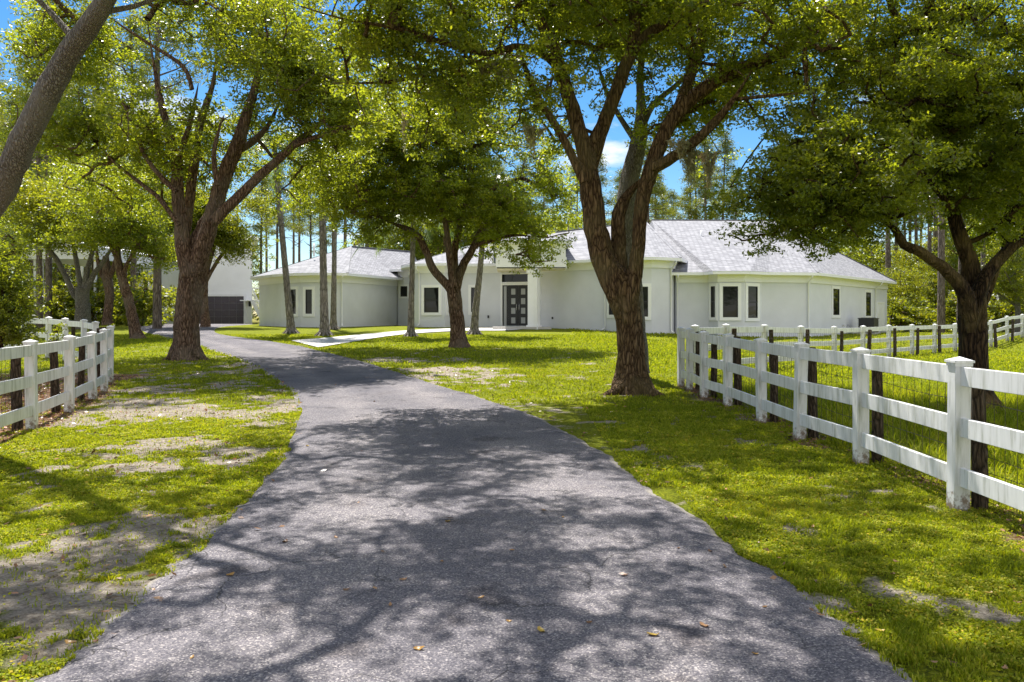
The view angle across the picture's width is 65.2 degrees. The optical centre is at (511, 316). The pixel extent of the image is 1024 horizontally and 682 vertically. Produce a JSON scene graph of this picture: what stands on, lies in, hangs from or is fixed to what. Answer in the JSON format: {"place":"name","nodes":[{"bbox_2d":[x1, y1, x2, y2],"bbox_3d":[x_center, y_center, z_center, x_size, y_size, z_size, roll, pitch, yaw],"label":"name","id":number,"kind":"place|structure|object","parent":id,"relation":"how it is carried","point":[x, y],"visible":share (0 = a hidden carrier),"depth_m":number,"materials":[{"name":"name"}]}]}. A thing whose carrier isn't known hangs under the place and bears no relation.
{"place":"outdoors","nodes":[
{"label":"outdoors","id":0,"kind":"place"},
{"bbox_2d":[26,324,916,681],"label":"driveway","id":1,"kind":"structure","parent":0,"point":[410,464],"depth_m":4.84,"materials":[{"name":"grey asphalt"}]},
{"bbox_2d":[0,317,1023,681],"bbox_3d":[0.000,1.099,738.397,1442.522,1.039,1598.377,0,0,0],"label":"ground","id":2,"kind":"structure","parent":0,"point":[574,419],"depth_m":8.12,"materials":[{"name":"beige soil"}]},
{"bbox_2d":[0,84,45,271],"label":"pine tree","id":3,"kind":"object","parent":2,"relation":"on","point":[8,102],"visible":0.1,"depth_m":62.65,"materials":[{"name":"green plant"}]},
{"bbox_2d":[0,222,69,347],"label":"evergreen shrub","id":4,"kind":"object","parent":2,"relation":"on","point":[12,296],"visible":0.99,"depth_m":16.55,"materials":[{"name":"green plant"}]},
{"bbox_2d":[1,210,74,286],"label":"broadleaf tree","id":5,"kind":"object","parent":2,"relation":"on","point":[54,265],"visible":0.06,"depth_m":69.78,"materials":[{"name":"green plant"}]},
{"bbox_2d":[0,18,94,327],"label":"pine tree","id":6,"kind":"object","parent":2,"relation":"on","point":[39,269],"visible":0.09,"depth_m":45.61,"materials":[{"name":"green plant"}]},
{"bbox_2d":[0,328,101,430],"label":"wire fence","id":7,"kind":"object","parent":2,"relation":"on","point":[15,373],"visible":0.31,"depth_m":12.94,"materials":[{"name":"brown metal"}]},
{"bbox_2d":[3,317,99,360],"bbox_3d":[-14.249,0.794,23.917,10.481,1.767,0.897,0,0,41],"label":"rail fence","id":8,"kind":"object","parent":2,"relation":"on","point":[83,324],"visible":0.34,"depth_m":22.95,"materials":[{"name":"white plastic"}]},
{"bbox_2d":[28,285,74,320],"bbox_3d":[-28.890,-0.599,50.689,3.293,2.750,3.530,0,0,-38],"label":"shrub","id":9,"kind":"object","parent":2,"relation":"on","point":[57,303],"visible":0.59,"depth_m":50.19,"materials":[{"name":"green plant"}]},
{"bbox_2d":[4,0,103,325],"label":"pine tree","id":10,"kind":"object","parent":2,"relation":"on","point":[48,270],"visible":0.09,"depth_m":49.84,"materials":[{"name":"green plant"}]},
{"bbox_2d":[0,325,114,430],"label":"rail fence","id":11,"kind":"object","parent":2,"relation":"on","point":[30,350],"visible":0.87,"depth_m":12.48,"materials":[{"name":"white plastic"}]},
{"bbox_2d":[25,260,112,289],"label":"broadleaf tree","id":12,"kind":"object","parent":2,"relation":"on","point":[71,274],"visible":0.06,"depth_m":77.17,"materials":[{"name":"green plant"}]},
{"bbox_2d":[0,150,154,329],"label":"oak tree","id":13,"kind":"object","parent":2,"relation":"on","point":[31,199],"visible":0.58,"depth_m":36.83,"materials":[{"name":"green plant"}]},
{"bbox_2d":[0,0,155,217],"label":"oak tree","id":14,"kind":"object","parent":2,"relation":"on","point":[35,116],"visible":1,"depth_m":10.74,"materials":[{"name":"brown plant"}]},
{"bbox_2d":[53,277,104,325],"bbox_3d":[-27.921,-0.890,51.206,3.086,3.452,4.550,0,0,-1],"label":"shrub","id":15,"kind":"object","parent":2,"relation":"on","point":[70,310],"visible":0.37,"depth_m":50.77,"materials":[{"name":"green plant"}]},
{"bbox_2d":[21,242,152,324],"bbox_3d":[-32.632,-2.312,59.000,9.477,5.993,10.200,0,0,0],"label":"carport","id":16,"kind":"object","parent":2,"relation":"on","point":[66,259],"visible":0.19,"depth_m":54.22,"materials":[{"name":"grey metal"}]},
{"bbox_2d":[58,0,121,319],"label":"pine tree","id":17,"kind":"object","parent":2,"relation":"on","point":[80,87],"visible":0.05,"depth_m":55.13,"materials":[{"name":"green plant"}]},
{"bbox_2d":[60,272,124,322],"bbox_3d":[-28.327,-1.144,54.388,5.406,4.263,4.692,0,0,14],"label":"shrub","id":18,"kind":"object","parent":2,"relation":"on","point":[98,285],"visible":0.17,"depth_m":53.79,"materials":[{"name":"green plant"}]},
{"bbox_2d":[28,142,169,325],"bbox_3d":[-24.298,-4.934,47.718,8.844,10.928,9.443,0,0,0],"label":"oak tree","id":19,"kind":"object","parent":2,"relation":"on","point":[106,272],"visible":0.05,"depth_m":47.76,"materials":[{"name":"green plant"}]},
{"bbox_2d":[78,52,129,320],"bbox_3d":[-29.906,-9.203,58.727,4.844,20.143,5.130,0,0,21],"label":"pine tree","id":20,"kind":"object","parent":2,"relation":"on","point":[115,71],"visible":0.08,"depth_m":58.05,"materials":[{"name":"green plant"}]},
{"bbox_2d":[33,150,179,338],"bbox_3d":[-16.995,-3.074,35.044,6.186,8.450,7.051,0,0,0],"label":"oak tree","id":21,"kind":"object","parent":2,"relation":"on","point":[136,236],"visible":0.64,"depth_m":34.23,"materials":[{"name":"green plant"}]},
{"bbox_2d":[90,9,170,295],"bbox_3d":[-25.904,-10.011,53.880,5.554,21.808,5.245,0,0,-32],"label":"pine tree","id":22,"kind":"object","parent":2,"relation":"on","point":[130,37],"visible":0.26,"depth_m":54.18,"materials":[{"name":"green plant"}]},
{"bbox_2d":[97,274,176,325],"bbox_3d":[-23.223,-0.962,50.046,4.610,3.591,4.301,0,0,-32],"label":"shrub","id":23,"kind":"object","parent":2,"relation":"on","point":[142,300],"visible":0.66,"depth_m":49.86,"materials":[{"name":"green plant"}]},
{"bbox_2d":[100,269,177,324],"bbox_3d":[-26.466,-1.300,58.059,5.801,4.402,3.935,0,0,-10],"label":"shrub","id":24,"kind":"object","parent":2,"relation":"on","point":[170,305],"visible":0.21,"depth_m":57.73,"materials":[{"name":"green plant"}]},
{"bbox_2d":[112,0,213,328],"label":"pine tree","id":25,"kind":"object","parent":2,"relation":"on","point":[157,278],"visible":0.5,"depth_m":43.85,"materials":[{"name":"green plant"}]},
{"bbox_2d":[127,236,258,323],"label":"garage building","id":26,"kind":"structure","parent":2,"relation":"on","point":[230,290],"depth_m":66.00,"materials":[{"name":"grey paint"}]},
{"bbox_2d":[0,0,400,360],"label":"oak tree","id":27,"kind":"object","parent":2,"relation":"on","point":[288,73],"visible":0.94,"depth_m":23.16,"materials":[{"name":"green plant"}]},
{"bbox_2d":[147,184,283,326],"bbox_3d":[-18.018,-3.628,46.819,8.408,8.913,6.728,0,0,16],"label":"oak tree","id":28,"kind":"object","parent":2,"relation":"on","point":[231,237],"visible":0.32,"depth_m":46.66,"materials":[{"name":"green plant"}]},
{"bbox_2d":[243,167,277,272],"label":"pine tree","id":29,"kind":"object","parent":2,"relation":"on","point":[264,183],"visible":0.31,"depth_m":86.26,"materials":[{"name":"green plant"}]},
{"bbox_2d":[247,223,286,289],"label":"broadleaf tree","id":30,"kind":"object","parent":2,"relation":"on","point":[259,247],"visible":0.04,"depth_m":86.00,"materials":[{"name":"green plant"}]},
{"bbox_2d":[252,171,285,271],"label":"pine tree","id":31,"kind":"object","parent":2,"relation":"on","point":[266,258],"visible":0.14,"depth_m":123.28,"materials":[{"name":"green plant"}]},
{"bbox_2d":[239,132,299,333],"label":"palm tree","id":32,"kind":"object","parent":2,"relation":"on","point":[290,326],"visible":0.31,"depth_m":39.09,"materials":[{"name":"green plant"}]},
{"bbox_2d":[262,163,297,268],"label":"pine tree","id":33,"kind":"object","parent":2,"relation":"on","point":[286,214],"visible":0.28,"depth_m":99.05,"materials":[{"name":"green plant"}]},
{"bbox_2d":[283,170,309,263],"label":"pine tree","id":34,"kind":"object","parent":2,"relation":"on","point":[293,250],"visible":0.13,"depth_m":122.31,"materials":[{"name":"green plant"}]},
{"bbox_2d":[286,179,317,262],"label":"pine tree","id":35,"kind":"object","parent":2,"relation":"on","point":[299,241],"visible":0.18,"depth_m":109.10,"materials":[{"name":"green plant"}]},
{"bbox_2d":[290,181,319,258],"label":"pine tree","id":36,"kind":"object","parent":2,"relation":"on","point":[311,226],"visible":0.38,"depth_m":95.92,"materials":[{"name":"green plant"}]},
{"bbox_2d":[262,142,364,335],"bbox_3d":[-8.899,-3.547,36.755,5.200,9.161,4.582,0,0,0],"label":"palm tree","id":37,"kind":"object","parent":2,"relation":"on","point":[324,328],"visible":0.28,"depth_m":36.73,"materials":[{"name":"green plant"}]},
{"bbox_2d":[300,175,347,329],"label":"tree","id":38,"kind":"object","parent":2,"relation":"on","point":[333,325],"visible":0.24,"depth_m":43.30,"materials":[{"name":"brown plant"}]},
{"bbox_2d":[337,187,443,260],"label":"broadleaf tree","id":39,"kind":"object","parent":2,"relation":"on","point":[418,254],"visible":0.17,"depth_m":71.56,"materials":[{"name":"green plant"}]},
{"bbox_2d":[291,327,517,346],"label":"front walk","id":40,"kind":"structure","parent":2,"relation":"on","point":[320,342],"depth_m":34.93,"materials":[{"name":"concrete"}]},
{"bbox_2d":[353,212,464,336],"bbox_3d":[-4.621,-2.101,36.212,5.413,6.297,4.604,0,0,0],"label":"palm tree","id":41,"kind":"object","parent":2,"relation":"on","point":[410,332],"visible":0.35,"depth_m":36.22,"materials":[{"name":"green plant"}]},
{"bbox_2d":[283,43,582,347],"bbox_3d":[-2.840,-3.998,28.972,11.241,11.150,7.899,0,0,0],"label":"oak tree","id":42,"kind":"object","parent":2,"relation":"on","point":[444,189],"visible":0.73,"depth_m":27.98,"materials":[{"name":"green plant"}]},
{"bbox_2d":[394,170,518,259],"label":"broadleaf tree","id":43,"kind":"object","parent":2,"relation":"on","point":[437,233],"visible":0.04,"depth_m":72.01,"materials":[{"name":"green plant"}]},
{"bbox_2d":[458,173,529,334],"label":"palm tree","id":44,"kind":"object","parent":2,"relation":"on","point":[474,328],"visible":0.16,"depth_m":37.88,"materials":[{"name":"brown plant"}]},
{"bbox_2d":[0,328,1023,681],"bbox_3d":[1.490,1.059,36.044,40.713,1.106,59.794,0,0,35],"label":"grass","id":45,"kind":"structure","parent":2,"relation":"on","point":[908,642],"depth_m":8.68,"materials":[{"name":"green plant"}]},
{"bbox_2d":[0,363,1023,681],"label":"leaf litter","id":46,"kind":"object","parent":2,"relation":"on","point":[16,433],"visible":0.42,"depth_m":11.05,"materials":[{"name":"brown plant"}]},
{"bbox_2d":[511,152,537,214],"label":"pine tree","id":47,"kind":"object","parent":2,"relation":"on","point":[526,166],"visible":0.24,"depth_m":99.13,"materials":[{"name":"green plant"}]},
{"bbox_2d":[531,202,607,232],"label":"broadleaf tree","id":48,"kind":"object","parent":2,"relation":"on","point":[566,228],"visible":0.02,"depth_m":75.45,"materials":[{"name":"green plant"}]},
{"bbox_2d":[560,161,582,228],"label":"pine tree","id":49,"kind":"object","parent":2,"relation":"on","point":[578,190],"visible":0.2,"depth_m":101.03,"materials":[{"name":"green plant"}]},
{"bbox_2d":[250,219,896,336],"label":"house","id":50,"kind":"structure","parent":2,"relation":"on","point":[695,272],"depth_m":46.12,"materials":[{"name":"grey paint"}]},
{"bbox_2d":[285,286,297,316],"bbox_3d":[-13.060,-0.892,47.445,1.230,1.785,0.065,0,0,40],"label":"window","id":51,"kind":"structure","parent":50,"relation":"in","point":[294,290],"depth_m":47.23,"materials":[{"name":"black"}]},
{"bbox_2d":[303,286,314,316],"bbox_3d":[-11.860,-0.878,46.708,0.772,1.757,0.065,0,0,18],"label":"window","id":52,"kind":"structure","parent":50,"relation":"in","point":[308,292],"depth_m":46.71,"materials":[{"name":"white"}]},
{"bbox_2d":[399,284,408,297],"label":"window","id":53,"kind":"structure","parent":50,"relation":"in","point":[403,288],"depth_m":52.36,"materials":[{"name":"black glass"}]},
{"bbox_2d":[421,285,441,314],"bbox_3d":[-4.721,-0.976,46.880,1.291,1.801,0.065,0,0,21],"label":"window","id":54,"kind":"structure","parent":50,"relation":"in","point":[431,295],"depth_m":46.88,"materials":[{"name":"black glass"}]},
{"bbox_2d":[468,285,474,314],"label":"window","id":55,"kind":"structure","parent":50,"relation":"in","point":[471,288],"depth_m":47.21,"materials":[{"name":"white"}]},
{"bbox_2d":[508,285,517,325],"bbox_3d":[0.045,-0.622,46.591,0.625,2.432,0.119,0,0,19],"label":"door","id":56,"kind":"structure","parent":50,"relation":"in","point":[512,289],"depth_m":46.61,"materials":[{"name":"black"}]},
{"bbox_2d":[501,273,527,282],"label":"transom window","id":57,"kind":"structure","parent":50,"relation":"in","point":[505,277],"depth_m":46.58,"materials":[{"name":"black glass"}]},
{"bbox_2d":[518,285,527,325],"bbox_3d":[0.654,-0.622,46.378,0.625,2.432,0.119,0,0,19],"label":"door","id":58,"kind":"structure","parent":50,"relation":"in","point":[522,289],"depth_m":46.40,"materials":[{"name":"black"}]},
{"bbox_2d":[642,283,650,319],"bbox_3d":[6.779,-0.788,41.877,1.022,1.911,0.065,0,0,0],"label":"window","id":59,"kind":"structure","parent":50,"relation":"in","point":[646,286],"depth_m":41.85,"materials":[{"name":"black"}]},
{"bbox_2d":[709,283,717,320],"bbox_3d":[10.644,-0.787,42.303,0.065,1.980,0.772,0,0,-17],"label":"window","id":60,"kind":"structure","parent":50,"relation":"in","point":[713,287],"depth_m":42.31,"materials":[{"name":"white"}]},
{"bbox_2d":[719,283,740,320],"bbox_3d":[11.418,-0.779,41.853,1.129,1.960,0.065,0,0,2],"label":"window","id":61,"kind":"structure","parent":50,"relation":"in","point":[729,293],"depth_m":41.85,"materials":[{"name":"black"}]},
{"bbox_2d":[745,283,759,320],"bbox_3d":[12.695,-0.769,42.215,1.149,2.010,0.065,0,0,-36],"label":"window","id":62,"kind":"structure","parent":50,"relation":"in","point":[752,290],"depth_m":42.24,"materials":[{"name":"black"}]},
{"bbox_2d":[831,286,840,317],"bbox_3d":[18.727,-0.851,46.231,0.065,1.850,1.410,0,0,40],"label":"window","id":63,"kind":"structure","parent":50,"relation":"in","point":[835,290],"depth_m":46.22,"materials":[{"name":"white"}]},
{"bbox_2d":[864,290,871,317],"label":"window","id":64,"kind":"structure","parent":50,"relation":"in","point":[867,293],"depth_m":50.75,"materials":[{"name":"white"}]},
{"bbox_2d":[598,148,616,224],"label":"pine tree","id":65,"kind":"object","parent":2,"relation":"on","point":[602,169],"visible":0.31,"depth_m":89.62,"materials":[{"name":"green plant"}]},
{"bbox_2d":[606,166,622,223],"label":"pine tree","id":66,"kind":"object","parent":2,"relation":"on","point":[617,179],"visible":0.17,"depth_m":93.87,"materials":[{"name":"green plant"}]},
{"bbox_2d":[292,0,963,396],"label":"oak tree","id":67,"kind":"object","parent":2,"relation":"on","point":[394,30],"visible":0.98,"depth_m":15.09,"materials":[{"name":"green plant"}]},
{"bbox_2d":[488,55,510,98],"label":"hanging moss","id":68,"kind":"object","parent":67,"relation":"hanging from","point":[501,70],"visible":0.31,"depth_m":14.55,"materials":[{"name":"plant"}]},
{"bbox_2d":[521,122,549,156],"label":"hanging moss","id":69,"kind":"object","parent":67,"relation":"hanging from","point":[530,131],"visible":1,"depth_m":15.17,"materials":[{"name":"plant"}]},
{"bbox_2d":[667,135,691,163],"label":"hanging moss","id":70,"kind":"object","parent":67,"relation":"hanging from","point":[682,145],"visible":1,"depth_m":14.85,"materials":[{"name":"plant"}]},
{"bbox_2d":[680,147,702,188],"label":"hanging moss","id":71,"kind":"object","parent":67,"relation":"hanging from","point":[689,160],"visible":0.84,"depth_m":15.18,"materials":[{"name":"plant"}]},
{"bbox_2d":[695,146,721,190],"bbox_3d":[3.724,-2.746,14.930,0.452,0.847,0.544,0,0,-18],"label":"hanging moss","id":72,"kind":"object","parent":67,"relation":"hanging from","point":[706,156],"visible":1,"depth_m":14.96,"materials":[{"name":"plant"}]},
{"bbox_2d":[527,0,777,372],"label":"oak tree","id":73,"kind":"object","parent":2,"relation":"on","point":[632,168],"visible":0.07,"depth_m":18.49,"materials":[{"name":"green plant"}]},
{"bbox_2d":[640,138,674,224],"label":"pine tree","id":74,"kind":"object","parent":2,"relation":"on","point":[656,208],"visible":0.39,"depth_m":96.07,"materials":[{"name":"green plant"}]},
{"bbox_2d":[649,170,677,222],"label":"pine tree","id":75,"kind":"object","parent":2,"relation":"on","point":[670,212],"visible":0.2,"depth_m":103.79,"materials":[{"name":"green plant"}]},
{"bbox_2d":[660,189,680,218],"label":"pine tree","id":76,"kind":"object","parent":2,"relation":"on","point":[671,196],"visible":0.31,"depth_m":106.63,"materials":[{"name":"green plant"}]},
{"bbox_2d":[667,159,702,218],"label":"pine tree","id":77,"kind":"object","parent":2,"relation":"on","point":[689,199],"visible":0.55,"depth_m":92.10,"materials":[{"name":"green plant"}]},
{"bbox_2d":[678,148,716,218],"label":"pine tree","id":78,"kind":"object","parent":2,"relation":"on","point":[683,210],"visible":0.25,"depth_m":93.45,"materials":[{"name":"green plant"}]},
{"bbox_2d":[687,138,729,218],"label":"pine tree","id":79,"kind":"object","parent":2,"relation":"on","point":[705,146],"visible":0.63,"depth_m":86.87,"materials":[{"name":"green plant"}]},
{"bbox_2d":[703,129,744,219],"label":"pine tree","id":80,"kind":"object","parent":2,"relation":"on","point":[725,148],"visible":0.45,"depth_m":94.20,"materials":[{"name":"green plant"}]},
{"bbox_2d":[722,170,752,219],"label":"pine tree","id":81,"kind":"object","parent":2,"relation":"on","point":[737,213],"visible":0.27,"depth_m":84.66,"materials":[{"name":"green plant"}]},
{"bbox_2d":[766,202,884,271],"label":"broadleaf tree","id":82,"kind":"object","parent":2,"relation":"on","point":[853,253],"visible":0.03,"depth_m":75.17,"materials":[{"name":"green plant"}]},
{"bbox_2d":[676,327,1023,511],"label":"rail fence","id":83,"kind":"object","parent":2,"relation":"on","point":[960,376],"visible":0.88,"depth_m":8.22,"materials":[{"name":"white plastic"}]},
{"bbox_2d":[691,314,1023,374],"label":"rail fence","id":84,"kind":"object","parent":2,"relation":"on","point":[763,329],"visible":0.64,"depth_m":28.63,"materials":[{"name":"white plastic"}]},
{"bbox_2d":[693,332,1023,516],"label":"wire fence","id":85,"kind":"object","parent":2,"relation":"on","point":[979,457],"visible":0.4,"depth_m":8.67,"materials":[{"name":"brown metal"}]},
{"bbox_2d":[700,0,1023,408],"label":"oak tree","id":86,"kind":"object","parent":2,"relation":"on","point":[833,177],"visible":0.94,"depth_m":13.19,"materials":[{"name":"green plant"}]},
{"bbox_2d":[701,319,1022,375],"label":"wire fence","id":87,"kind":"object","parent":2,"relation":"on","point":[808,338],"visible":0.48,"depth_m":29.71,"materials":[{"name":"brown metal"}]},
{"bbox_2d":[856,318,880,334],"bbox_3d":[21.166,0.553,47.500,1.050,1.000,1.050,0,0,41],"label":"air conditioner","id":88,"kind":"object","parent":2,"relation":"on","point":[869,322],"visible":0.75,"depth_m":47.16,"materials":[{"name":"metal"}]},
{"bbox_2d":[837,228,913,271],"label":"broadleaf tree","id":89,"kind":"object","parent":2,"relation":"on","point":[879,259],"visible":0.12,"depth_m":78.41,"materials":[{"name":"green plant"}]},
{"bbox_2d":[858,78,931,323],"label":"pine tree","id":90,"kind":"object","parent":2,"relation":"on","point":[888,255],"visible":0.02,"depth_m":68.74,"materials":[{"name":"brown plant"}]},
{"bbox_2d":[887,291,927,331],"bbox_3d":[27.041,-0.278,55.584,3.581,3.253,4.126,0,0,14],"label":"shrub","id":91,"kind":"object","parent":2,"relation":"on","point":[899,309],"visible":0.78,"depth_m":55.34,"materials":[{"name":"green plant"}]},
{"bbox_2d":[878,261,937,310],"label":"broadleaf tree","id":92,"kind":"object","parent":2,"relation":"on","point":[902,285],"visible":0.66,"depth_m":60.78,"materials":[{"name":"green plant"}]},
{"bbox_2d":[900,303,934,331],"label":"shrub","id":93,"kind":"object","parent":2,"relation":"on","point":[913,317],"visible":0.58,"depth_m":54.70,"materials":[{"name":"green plant"}]},
{"bbox_2d":[882,236,956,306],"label":"broadleaf tree","id":94,"kind":"object","parent":2,"relation":"on","point":[905,258],"visible":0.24,"depth_m":69.57,"materials":[{"name":"green plant"}]},
{"bbox_2d":[905,142,937,312],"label":"pine tree","id":95,"kind":"object","parent":2,"relation":"on","point":[929,243],"visible":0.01,"depth_m":67.23,"materials":[{"name":"brown plant"}]},
{"bbox_2d":[922,127,937,284],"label":"pine tree","id":96,"kind":"object","parent":2,"relation":"on","point":[935,234],"visible":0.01,"depth_m":69.19,"materials":[{"name":"brown plant"}]},
{"bbox_2d":[909,253,958,306],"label":"broadleaf tree","id":97,"kind":"object","parent":2,"relation":"on","point":[934,286],"visible":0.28,"depth_m":65.64,"materials":[{"name":"green plant"}]},
{"bbox_2d":[930,294,956,331],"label":"shrub","id":98,"kind":"object","parent":2,"relation":"on","point":[951,315],"visible":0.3,"depth_m":52.38,"materials":[{"name":"green plant"}]},
{"bbox_2d":[905,0,985,332],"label":"pine tree","id":99,"kind":"object","parent":2,"relation":"on","point":[941,288],"visible":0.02,"depth_m":50.94,"materials":[{"name":"brown plant"}]},
{"bbox_2d":[916,290,994,332],"bbox_3d":[29.134,-0.459,52.578,4.695,3.702,4.075,0,0,10],"label":"shrub","id":100,"kind":"object","parent":2,"relation":"on","point":[929,309],"visible":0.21,"depth_m":52.45,"materials":[{"name":"green plant"}]},
{"bbox_2d":[912,207,1011,299],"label":"broadleaf tree","id":101,"kind":"object","parent":2,"relation":"on","point":[922,236],"visible":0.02,"depth_m":74.31,"materials":[{"name":"green plant"}]},
{"bbox_2d":[924,213,1023,295],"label":"broadleaf tree","id":102,"kind":"object","parent":2,"relation":"on","point":[953,248],"visible":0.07,"depth_m":62.33,"materials":[{"name":"green plant"}]},
{"bbox_2d":[956,236,1023,332],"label":"broadleaf tree","id":103,"kind":"object","parent":2,"relation":"on","point":[1011,285],"visible":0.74,"depth_m":47.77,"materials":[{"name":"green plant"}]},
{"bbox_2d":[987,292,1014,330],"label":"shrub","id":104,"kind":"object","parent":2,"relation":"on","point":[993,307],"visible":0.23,"depth_m":53.78,"materials":[{"name":"green plant"}]},
{"bbox_2d":[988,289,1023,331],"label":"shrub","id":105,"kind":"object","parent":2,"relation":"on","point":[1013,310],"visible":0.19,"depth_m":53.95,"materials":[{"name":"green plant"}]},
{"bbox_2d":[0,0,1023,315],"label":"sky","id":106,"kind":"structure","parent":0,"point":[616,150],"materials":[{"name":"blue"}]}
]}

